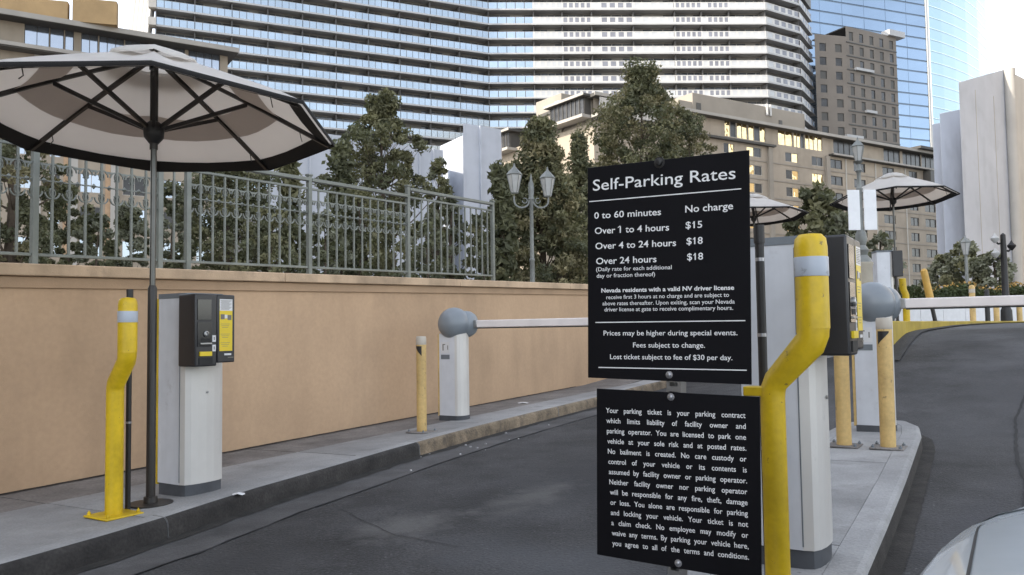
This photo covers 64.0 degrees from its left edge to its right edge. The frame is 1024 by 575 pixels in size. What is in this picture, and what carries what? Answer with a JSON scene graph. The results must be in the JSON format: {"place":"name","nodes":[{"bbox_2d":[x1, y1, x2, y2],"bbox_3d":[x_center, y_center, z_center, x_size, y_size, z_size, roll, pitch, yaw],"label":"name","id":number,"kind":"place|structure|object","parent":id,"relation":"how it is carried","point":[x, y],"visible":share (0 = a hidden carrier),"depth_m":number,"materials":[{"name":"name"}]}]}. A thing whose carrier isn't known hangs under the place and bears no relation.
{"place":"outdoors","nodes":[
{"label":"outdoors","id":0,"kind":"place"},
{"bbox_2d":[0,378,666,574],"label":"pavement","id":1,"kind":"structure","parent":0,"point":[48,530],"depth_m":6.12,"materials":[{"name":"concrete"}]},
{"bbox_2d":[83,297,143,521],"bbox_3d":[-2.440,0.739,5.088,0.338,1.350,0.250,-3,-4,32],"label":"bent bollard","id":2,"kind":"object","parent":1,"relation":"on","point":[127,329],"visible":1,"depth_m":5.04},
{"bbox_2d":[125,289,133,509],"bbox_3d":[-2.458,0.715,5.255,0.042,1.412,0.041,-3,-4,32],"label":"conduit pole","id":3,"kind":"object","parent":1,"relation":"on","point":[129,293],"visible":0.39,"depth_m":5.23,"materials":[{"name":"black metal"}]},
{"bbox_2d":[0,44,334,508],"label":"parasol","id":4,"kind":"object","parent":1,"relation":"on","point":[153,109],"visible":1,"depth_m":5.70,"materials":[{"name":"fabric"}]},
{"bbox_2d":[155,293,233,496],"bbox_3d":[-2.219,0.753,5.762,0.503,1.420,0.374,-3,-4,32],"label":"pay machine","id":5,"kind":"object","parent":1,"relation":"on","point":[195,341],"visible":0.99,"depth_m":5.67,"materials":[{"name":"silver metal"}]},
{"bbox_2d":[0,386,576,494],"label":"wall foot dirt","id":6,"kind":"structure","parent":1,"relation":"on","point":[260,445],"depth_m":8.17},
{"bbox_2d":[406,336,437,433],"bbox_3d":[-0.941,1.003,8.512,0.240,0.993,0.240,-3,-4,32],"label":"pipe bollard","id":7,"kind":"object","parent":1,"relation":"on","point":[421,386],"visible":1,"depth_m":8.47,"materials":[{"name":"yellow metal"}]},
{"bbox_2d":[438,308,587,420],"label":"barrier gate","id":8,"kind":"structure","parent":1,"relation":"on","point":[458,327],"depth_m":9.46,"materials":[{"name":"silver metal"}]},
{"bbox_2d":[58,0,1023,123],"label":"sky","id":9,"kind":"structure","parent":0,"point":[1007,31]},
{"bbox_2d":[135,323,1023,574],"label":"road","id":10,"kind":"structure","parent":0,"point":[525,505],"depth_m":5.51,"materials":[{"name":"asphalt"}]},
{"bbox_2d":[57,407,596,574],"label":"gutter dirt","id":11,"kind":"structure","parent":10,"relation":"on","point":[150,546],"depth_m":5.59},
{"bbox_2d":[75,409,596,574],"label":"gutter","id":12,"kind":"object","parent":10,"relation":"on","point":[182,547],"visible":0.76,"depth_m":5.62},
{"bbox_2d":[132,417,586,574],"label":"gutter joint","id":13,"kind":"object","parent":12,"relation":"on","point":[306,509],"visible":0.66,"depth_m":5.40,"materials":[{"name":"concrete"}]},
{"bbox_2d":[687,420,922,574],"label":"island","id":14,"kind":"structure","parent":10,"relation":"on","point":[870,489],"depth_m":4.68,"materials":[{"name":"concrete"}]},
{"bbox_2d":[667,381,686,574],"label":"sign post","id":15,"kind":"object","parent":14,"relation":"on","point":[676,386],"visible":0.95,"depth_m":2.29,"materials":[{"name":"silver metal"}]},
{"bbox_2d":[588,150,751,384],"bbox_3d":[0.427,-0.055,2.307,0.485,0.635,0.018,-1,-3,32],"label":"rates sign","id":16,"kind":"object","parent":15,"relation":"attached to","point":[669,274],"visible":1,"depth_m":2.30,"materials":[{"name":"black metal"}]},
{"bbox_2d":[597,388,761,574],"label":"terms sign","id":17,"kind":"object","parent":15,"relation":"attached to","point":[679,480],"visible":1,"depth_m":2.26,"materials":[{"name":"metal"}]},
{"bbox_2d":[753,224,767,572],"bbox_3d":[0.963,0.462,3.128,0.042,1.412,0.041,-3,-4,32],"label":"conduit pole","id":18,"kind":"object","parent":14,"relation":"on","point":[759,235],"visible":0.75,"depth_m":3.14,"materials":[{"name":"black metal"}]},
{"bbox_2d":[743,233,829,574],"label":"bent bollard","id":19,"kind":"object","parent":14,"relation":"on","point":[802,352],"visible":1,"depth_m":2.93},
{"bbox_2d":[741,234,863,568],"bbox_3d":[1.277,0.496,3.564,0.482,1.420,0.374,-3,-4,32],"label":"pay machine","id":20,"kind":"object","parent":14,"relation":"on","point":[809,472],"visible":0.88,"depth_m":3.44,"materials":[{"name":"silver metal"}]},
{"bbox_2d":[830,356,862,448],"bbox_3d":[2.600,0.757,6.452,0.240,0.973,0.240,-3,-4,32],"label":"pipe bollard","id":21,"kind":"object","parent":14,"relation":"on","point":[842,403],"visible":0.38,"depth_m":6.40,"materials":[{"name":"yellow metal"}]},
{"bbox_2d":[869,318,907,450],"bbox_3d":[2.859,0.727,6.264,0.240,0.993,0.240,-3,-4,32],"label":"pipe bollard","id":22,"kind":"object","parent":14,"relation":"on","point":[885,384],"visible":1,"depth_m":6.22,"materials":[{"name":"yellow metal"}]},
{"bbox_2d":[852,282,1023,431],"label":"barrier gate","id":23,"kind":"structure","parent":14,"relation":"on","point":[879,300],"depth_m":7.12,"materials":[{"name":"silver metal"}]},
{"bbox_2d":[880,435,935,574],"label":"curb dirt","id":24,"kind":"structure","parent":10,"relation":"on","point":[899,551],"depth_m":4.63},
{"bbox_2d":[893,322,1004,359],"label":"curb dirt","id":25,"kind":"structure","parent":10,"relation":"on","point":[902,343],"depth_m":12.90,"materials":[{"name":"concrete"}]},
{"bbox_2d":[893,321,1023,344],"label":"curb wall","id":26,"kind":"structure","parent":10,"relation":"on","point":[901,329],"depth_m":14.66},
{"bbox_2d":[920,507,1023,574],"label":"parked car","id":27,"kind":"object","parent":10,"relation":"on","point":[993,545],"visible":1,"depth_m":1.22,"materials":[{"name":"metal"}]},
{"bbox_2d":[990,233,1015,320],"bbox_3d":[14.461,-0.271,24.037,0.720,2.674,0.320,-1,-3,0],"label":"street lamp","id":28,"kind":"object","parent":10,"relation":"on","point":[1006,313],"visible":0.94,"depth_m":23.99,"materials":[{"name":"black metal"}]},
{"bbox_2d":[1014,396,1023,506],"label":"road crack","id":29,"kind":"object","parent":10,"relation":"on","point":[1016,444],"visible":0.92,"depth_m":6.86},
{"bbox_2d":[1016,307,1022,320],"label":"marker post","id":30,"kind":"object","parent":10,"relation":"on","point":[1019,312],"visible":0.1,"depth_m":23.92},
{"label":"median","id":31,"kind":"structure","parent":10,"relation":"on","visible":0},
{"bbox_2d":[847,137,876,283],"bbox_3d":[5.968,-0.995,14.055,0.427,3.212,0.379,1,-3,-30],"label":"street lamp","id":32,"kind":"object","parent":31,"relation":"on","point":[857,201],"visible":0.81,"depth_m":14.01,"materials":[{"name":"metal"}]},
{"bbox_2d":[871,250,903,320],"bbox_3d":[7.246,0.004,15.770,0.482,1.420,0.374,-1,-3,8],"label":"pay machine","id":33,"kind":"object","parent":31,"relation":"on","point":[887,266],"visible":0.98,"depth_m":15.65,"materials":[{"name":"silver metal"}]},
{"bbox_2d":[829,172,959,320],"bbox_3d":[7.786,-0.824,16.660,2.250,3.092,2.250,-1,-3,0],"label":"parasol","id":34,"kind":"object","parent":31,"relation":"on","point":[896,191],"visible":0.86,"depth_m":16.67,"materials":[{"name":"fabric"}]},
{"bbox_2d":[899,278,909,320],"bbox_3d":[8.418,0.279,17.503,0.280,0.960,0.280,-1,-3,0],"label":"bent bollard","id":35,"kind":"object","parent":31,"relation":"on","point":[904,293],"visible":0.73,"depth_m":17.45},
{"bbox_2d":[920,268,937,320],"bbox_3d":[9.481,0.185,18.509,0.450,1.240,0.320,-1,-3,0],"label":"leaning marker","id":36,"kind":"object","parent":31,"relation":"on","point":[928,291],"visible":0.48,"depth_m":18.46,"materials":[{"name":"yellow metal"}]},
{"bbox_2d":[968,285,975,320],"bbox_3d":[12.365,0.460,21.997,0.156,1.060,0.156,-1,-3,0],"label":"marker post","id":37,"kind":"object","parent":31,"relation":"on","point":[971,289],"visible":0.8,"depth_m":21.94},
{"bbox_2d":[984,289,990,320],"bbox_3d":[12.181,0.490,20.994,0.200,0.900,0.190,-1,-3,0],"label":"dark post","id":38,"kind":"object","parent":31,"relation":"on","point":[987,310],"visible":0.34,"depth_m":20.95,"materials":[{"name":"black metal"}]},
{"bbox_2d":[993,308,999,320],"bbox_3d":[13.595,0.644,22.988,0.156,0.760,0.156,-1,-3,0],"label":"marker post","id":39,"kind":"object","parent":31,"relation":"on","point":[996,311],"visible":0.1,"depth_m":22.92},
{"bbox_3d":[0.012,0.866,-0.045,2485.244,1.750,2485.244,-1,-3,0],"label":"ground","id":40,"kind":"structure","parent":0,"visible":0},
{"bbox_2d":[0,0,239,269],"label":"hotel annex","id":41,"kind":"object","parent":40,"relation":"on","point":[29,28],"visible":0.1,"depth_m":89.09,"materials":[{"name":"paint"}]},
{"bbox_2d":[24,24,49,46],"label":"window","id":42,"kind":"structure","parent":41,"relation":"in","point":[35,35],"depth_m":87.80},
{"bbox_2d":[50,28,63,48],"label":"window","id":43,"kind":"structure","parent":41,"relation":"in","point":[56,36],"depth_m":88.81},
{"bbox_2d":[65,30,73,50],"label":"window","id":44,"kind":"structure","parent":41,"relation":"in","point":[69,36],"depth_m":89.44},
{"bbox_2d":[81,33,97,52],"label":"window","id":45,"kind":"structure","parent":41,"relation":"in","point":[89,43],"depth_m":90.43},
{"bbox_2d":[80,173,99,192],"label":"window","id":46,"kind":"structure","parent":41,"relation":"in","point":[93,179],"depth_m":89.82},
{"bbox_2d":[99,36,123,51],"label":"window","id":47,"kind":"structure","parent":41,"relation":"in","point":[106,44],"depth_m":91.48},
{"bbox_2d":[122,241,141,256],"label":"window","id":48,"kind":"structure","parent":41,"relation":"in","point":[125,252],"depth_m":91.34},
{"bbox_2d":[123,177,143,195],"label":"window","id":49,"kind":"structure","parent":41,"relation":"in","point":[138,185],"depth_m":92.14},
{"bbox_2d":[188,50,219,69],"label":"window","id":50,"kind":"structure","parent":41,"relation":"in","point":[209,60],"depth_m":97.11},
{"bbox_2d":[0,262,606,493],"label":"retaining wall","id":51,"kind":"structure","parent":40,"relation":"on","point":[316,354],"depth_m":8.21,"materials":[{"name":"paint"}]},
{"bbox_2d":[0,139,494,280],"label":"terrace railing","id":52,"kind":"object","parent":51,"relation":"on","point":[33,254],"visible":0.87,"depth_m":8.17,"materials":[{"name":"metal"}]},
{"bbox_2d":[270,123,501,279],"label":"white hall","id":53,"kind":"structure","parent":40,"relation":"on","point":[471,154],"depth_m":113.53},
{"bbox_2d":[129,0,815,271],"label":"hotel tower","id":54,"kind":"structure","parent":40,"relation":"on","point":[445,69],"depth_m":174.50,"materials":[{"name":"white glass"}]},
{"bbox_2d":[572,56,704,193],"bbox_3d":[5.708,-4.273,36.795,7.704,11.718,8.523,-1,-3,0],"label":"broadleaf tree","id":55,"kind":"object","parent":40,"relation":"on","point":[642,91],"visible":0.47,"depth_m":35.49,"materials":[{"name":"green plant"}]},
{"bbox_2d":[671,109,717,156],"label":"broadleaf tree","id":56,"kind":"object","parent":40,"relation":"on","point":[700,145],"visible":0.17,"depth_m":38.10,"materials":[{"name":"green plant"}]},
{"bbox_2d":[501,91,938,291],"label":"hotel wing","id":57,"kind":"structure","parent":40,"relation":"on","point":[790,154],"depth_m":142.81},
{"bbox_2d":[724,143,733,152],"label":"window","id":58,"kind":"structure","parent":57,"relation":"in","point":[728,147],"depth_m":134.67,"materials":[{"name":"glass"}]},
{"bbox_2d":[725,121,735,137],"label":"window","id":59,"kind":"structure","parent":57,"relation":"in","point":[730,127],"depth_m":135.21,"materials":[{"name":"glass"}]},
{"bbox_2d":[737,123,747,139],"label":"window","id":60,"kind":"structure","parent":57,"relation":"in","point":[742,132],"depth_m":136.69,"materials":[{"name":"glass"}]},
{"bbox_2d":[747,146,760,157],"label":"window","id":61,"kind":"structure","parent":57,"relation":"in","point":[755,152],"depth_m":138.03,"materials":[{"name":"glass"}]},
{"bbox_2d":[750,165,761,175],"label":"window","id":62,"kind":"structure","parent":57,"relation":"in","point":[754,169],"depth_m":137.93,"materials":[{"name":"glass"}]},
{"bbox_2d":[750,183,761,192],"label":"window","id":63,"kind":"structure","parent":57,"relation":"in","point":[754,187],"depth_m":137.69,"materials":[{"name":"glass"}]},
{"bbox_2d":[748,125,765,141],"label":"window","id":64,"kind":"structure","parent":57,"relation":"in","point":[755,133],"depth_m":138.57,"materials":[{"name":"glass"}]},
{"bbox_2d":[778,130,792,146],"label":"window","id":65,"kind":"structure","parent":57,"relation":"in","point":[784,138],"depth_m":142.34,"materials":[{"name":"glass"}]},
{"bbox_2d":[785,152,797,162],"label":"window","id":66,"kind":"structure","parent":57,"relation":"in","point":[789,157],"depth_m":142.83,"materials":[{"name":"glass"}]},
{"bbox_2d":[786,169,798,179],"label":"window","id":67,"kind":"structure","parent":57,"relation":"in","point":[790,174],"depth_m":142.79,"materials":[{"name":"glass"}]},
{"bbox_2d":[786,187,798,196],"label":"window","id":68,"kind":"structure","parent":57,"relation":"in","point":[791,192],"depth_m":142.48,"materials":[{"name":"glass"}]},
{"bbox_2d":[794,133,803,147],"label":"window","id":69,"kind":"structure","parent":57,"relation":"in","point":[798,138],"depth_m":144.19,"materials":[{"name":"glass"}]},
{"bbox_2d":[805,135,822,151],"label":"window","id":70,"kind":"structure","parent":57,"relation":"in","point":[811,142],"depth_m":146.21,"materials":[{"name":"glass"}]},
{"bbox_2d":[812,156,822,166],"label":"window","id":71,"kind":"structure","parent":57,"relation":"in","point":[817,161],"depth_m":146.59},
{"bbox_2d":[812,173,823,182],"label":"window","id":72,"kind":"structure","parent":57,"relation":"in","point":[815,177],"depth_m":146.25,"materials":[{"name":"glass"}]},
{"bbox_2d":[830,159,841,168],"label":"window","id":73,"kind":"structure","parent":57,"relation":"in","point":[837,164],"depth_m":149.39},
{"bbox_2d":[831,176,842,185],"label":"window","id":74,"kind":"structure","parent":57,"relation":"in","point":[835,180],"depth_m":149.17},
{"bbox_2d":[833,140,852,155],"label":"window","id":75,"kind":"structure","parent":57,"relation":"in","point":[840,147],"depth_m":150.60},
{"bbox_2d":[884,214,895,223],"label":"window","id":76,"kind":"structure","parent":57,"relation":"in","point":[887,218],"depth_m":156.96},
{"bbox_2d":[883,149,899,162],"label":"window","id":77,"kind":"structure","parent":57,"relation":"in","point":[889,155],"depth_m":158.52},
{"bbox_2d":[902,152,920,166],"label":"window","id":78,"kind":"structure","parent":57,"relation":"in","point":[908,158],"depth_m":161.88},
{"bbox_2d":[921,155,933,168],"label":"window","id":79,"kind":"structure","parent":57,"relation":"in","point":[927,161],"depth_m":164.83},
{"bbox_2d":[926,234,936,242],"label":"window","id":80,"kind":"structure","parent":57,"relation":"in","point":[931,238],"depth_m":164.11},
{"bbox_2d":[750,193,808,236],"bbox_3d":[5.653,-0.668,19.057,2.250,3.092,2.250,-1,-3,0],"label":"parasol","id":81,"kind":"object","parent":40,"relation":"on","point":[764,210],"visible":0.59,"depth_m":19.09,"materials":[{"name":"fabric"}]},
{"bbox_2d":[782,180,843,235],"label":"broadleaf tree","id":82,"kind":"object","parent":40,"relation":"on","point":[817,200],"visible":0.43,"depth_m":26.80,"materials":[{"name":"green plant"}]},
{"bbox_2d":[821,210,871,258],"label":"broadleaf tree","id":83,"kind":"object","parent":40,"relation":"on","point":[837,224],"visible":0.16,"depth_m":23.89,"materials":[{"name":"green plant"}]},
{"bbox_2d":[812,26,904,145],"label":"apartment block","id":84,"kind":"structure","parent":40,"relation":"on","point":[856,84],"depth_m":192.55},
{"bbox_2d":[866,229,907,295],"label":"broadleaf tree","id":85,"kind":"object","parent":40,"relation":"on","point":[881,235],"visible":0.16,"depth_m":26.95,"materials":[{"name":"green plant"}]},
{"bbox_2d":[808,0,993,147],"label":"glass tower","id":86,"kind":"structure","parent":40,"relation":"on","point":[909,18],"depth_m":224.60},
{"bbox_2d":[917,252,961,290],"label":"broadleaf tree","id":87,"kind":"object","parent":40,"relation":"on","point":[938,261],"visible":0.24,"depth_m":43.91,"materials":[{"name":"green plant"}]},
{"bbox_2d":[895,307,1023,320],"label":"planter wall","id":88,"kind":"structure","parent":40,"relation":"on","point":[962,314],"depth_m":30.76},
{"bbox_2d":[894,281,1023,297],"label":"hedge","id":89,"kind":"object","parent":88,"relation":"on","point":[952,289],"visible":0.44,"depth_m":31.60,"materials":[{"name":"green plant"}]},
{"bbox_2d":[936,237,989,288],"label":"broadleaf tree","id":90,"kind":"object","parent":40,"relation":"on","point":[956,263],"visible":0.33,"depth_m":41.98,"materials":[{"name":"green plant"}]},
{"bbox_2d":[960,235,970,286],"bbox_3d":[20.022,-0.380,36.055,0.480,3.894,0.416,-1,-3,0],"label":"street lamp","id":91,"kind":"object","parent":40,"relation":"on","point":[965,242],"visible":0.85,"depth_m":36.02,"materials":[{"name":"metal"}]},
{"bbox_2d":[932,67,1023,287],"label":"white block","id":92,"kind":"structure","parent":40,"relation":"on","point":[978,144],"depth_m":106.26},
{"bbox_2d":[968,250,1017,289],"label":"broadleaf tree","id":93,"kind":"object","parent":40,"relation":"on","point":[986,260],"visible":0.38,"depth_m":39.88,"materials":[{"name":"green plant"}]},
{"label":"terrace","id":94,"kind":"structure","parent":0,"visible":0},
{"bbox_2d":[0,139,79,263],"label":"broadleaf tree","id":95,"kind":"object","parent":94,"relation":"on","point":[7,231],"visible":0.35,"depth_m":15.03,"materials":[{"name":"green plant"}]},
{"bbox_2d":[40,192,98,265],"bbox_3d":[-10.870,-0.833,20.159,1.398,3.529,1.588,0,-3,-16],"label":"shrub","id":96,"kind":"object","parent":94,"relation":"on","point":[78,223],"visible":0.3,"depth_m":19.92,"materials":[{"name":"green plant"}]},
{"bbox_2d":[71,211,121,266],"bbox_3d":[-8.678,-0.418,17.064,0.998,2.361,0.961,-3,-4,37],"label":"shrub","id":97,"kind":"object","parent":94,"relation":"on","point":[93,221],"visible":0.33,"depth_m":17.04,"materials":[{"name":"green plant"}]},
{"bbox_2d":[102,202,149,267],"bbox_3d":[-8.335,-0.561,18.076,1.310,2.702,1.216,1,-3,-30],"label":"shrub","id":98,"kind":"object","parent":94,"relation":"on","point":[124,225],"visible":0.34,"depth_m":17.81,"materials":[{"name":"green plant"}]},
{"bbox_2d":[137,179,200,269],"bbox_3d":[-7.908,-0.843,19.091,1.378,3.360,1.251,-1,-3,0],"label":"shrub","id":99,"kind":"object","parent":94,"relation":"on","point":[168,204],"visible":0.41,"depth_m":18.97,"materials":[{"name":"green plant"}]},
{"bbox_2d":[164,171,285,272],"bbox_3d":[-7.340,-1.362,21.010,3.158,4.647,2.960,-2,-3,27],"label":"broadleaf tree","id":100,"kind":"object","parent":94,"relation":"on","point":[218,232],"visible":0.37,"depth_m":20.50,"materials":[{"name":"green plant"}]},
{"bbox_2d":[230,203,304,272],"bbox_3d":[-5.394,-0.571,18.050,1.560,2.671,1.443,0,-3,-20],"label":"shrub","id":101,"kind":"object","parent":94,"relation":"on","point":[241,256],"visible":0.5,"depth_m":17.90,"materials":[{"name":"green plant"}]},
{"bbox_2d":[272,161,320,273],"bbox_3d":[-7.069,-1.855,26.064,1.904,6.111,1.890,-2,-3,17],"label":"pine tree","id":102,"kind":"object","parent":94,"relation":"on","point":[292,168],"visible":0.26,"depth_m":26.01,"materials":[{"name":"green plant"}]},
{"bbox_2d":[298,209,357,274],"bbox_3d":[-5.061,-0.556,22.172,1.465,3.105,1.624,-3,-3,30],"label":"shrub","id":103,"kind":"object","parent":94,"relation":"on","point":[323,252],"visible":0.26,"depth_m":22.00,"materials":[{"name":"green plant"}]},
{"bbox_2d":[319,137,366,275],"bbox_3d":[-5.742,-1.952,28.313,2.122,6.520,2.268,-1,-3,0],"label":"pine tree","id":104,"kind":"object","parent":94,"relation":"on","point":[340,151],"visible":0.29,"depth_m":27.99,"materials":[{"name":"green plant"}]},
{"bbox_2d":[322,183,398,276],"bbox_3d":[-4.715,-1.057,26.289,2.322,4.513,2.511,-3,-4,32],"label":"broadleaf tree","id":105,"kind":"object","parent":94,"relation":"on","point":[349,201],"visible":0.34,"depth_m":25.84,"materials":[{"name":"green plant"}]},
{"bbox_2d":[312,86,445,269],"bbox_3d":[-5.085,-3.028,29.800,4.586,8.746,3.928,2,-4,-45],"label":"pine tree","id":106,"kind":"object","parent":94,"relation":"on","point":[381,107],"visible":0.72,"depth_m":29.82,"materials":[{"name":"green plant"}]},
{"bbox_2d":[358,208,433,277],"bbox_3d":[-3.439,-0.645,23.977,2.420,3.417,2.289,-1,-3,0],"label":"shrub","id":107,"kind":"object","parent":94,"relation":"on","point":[382,252],"visible":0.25,"depth_m":23.98,"materials":[{"name":"green plant"}]},
{"bbox_2d":[402,221,450,278],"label":"shrub","id":108,"kind":"object","parent":94,"relation":"on","point":[418,249],"visible":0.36,"depth_m":21.92,"materials":[{"name":"green plant"}]},
{"bbox_2d":[411,156,454,274],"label":"pine tree","id":109,"kind":"object","parent":94,"relation":"on","point":[437,168],"visible":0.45,"depth_m":34.08,"materials":[{"name":"green plant"}]},
{"bbox_2d":[431,192,469,279],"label":"pine tree","id":110,"kind":"object","parent":94,"relation":"on","point":[450,240],"visible":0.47,"depth_m":29.99,"materials":[{"name":"green plant"}]},
{"bbox_2d":[463,211,504,280],"bbox_3d":[-0.774,-0.615,24.010,1.440,3.268,1.351,-1,-3,0],"label":"shrub","id":111,"kind":"object","parent":94,"relation":"on","point":[500,271],"visible":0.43,"depth_m":23.92,"materials":[{"name":"green plant"}]},
{"bbox_2d":[483,159,520,280],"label":"conifer tree","id":112,"kind":"object","parent":94,"relation":"on","point":[504,208],"visible":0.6,"depth_m":26.89,"materials":[{"name":"green plant"}]},
{"bbox_2d":[506,164,554,281],"bbox_3d":[0.390,-0.952,16.072,0.980,2.992,0.277,0,-3,-8],"label":"street lamp","id":113,"kind":"object","parent":94,"relation":"on","point":[514,177],"visible":0.95,"depth_m":16.06,"materials":[{"name":"metal"}]},
{"bbox_2d":[481,114,587,283],"bbox_3d":[0.772,-2.553,30.224,5.694,7.764,4.975,-1,-3,0],"label":"conifer tree","id":114,"kind":"object","parent":94,"relation":"on","point":[561,239],"visible":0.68,"depth_m":29.45,"materials":[{"name":"green plant"}]},
{"bbox_2d":[548,128,595,280],"bbox_3d":[2.614,-2.543,33.169,2.664,7.975,2.673,-1,-3,0],"label":"conifer tree","id":115,"kind":"object","parent":94,"relation":"on","point":[578,158],"visible":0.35,"depth_m":33.05,"materials":[{"name":"green plant"}]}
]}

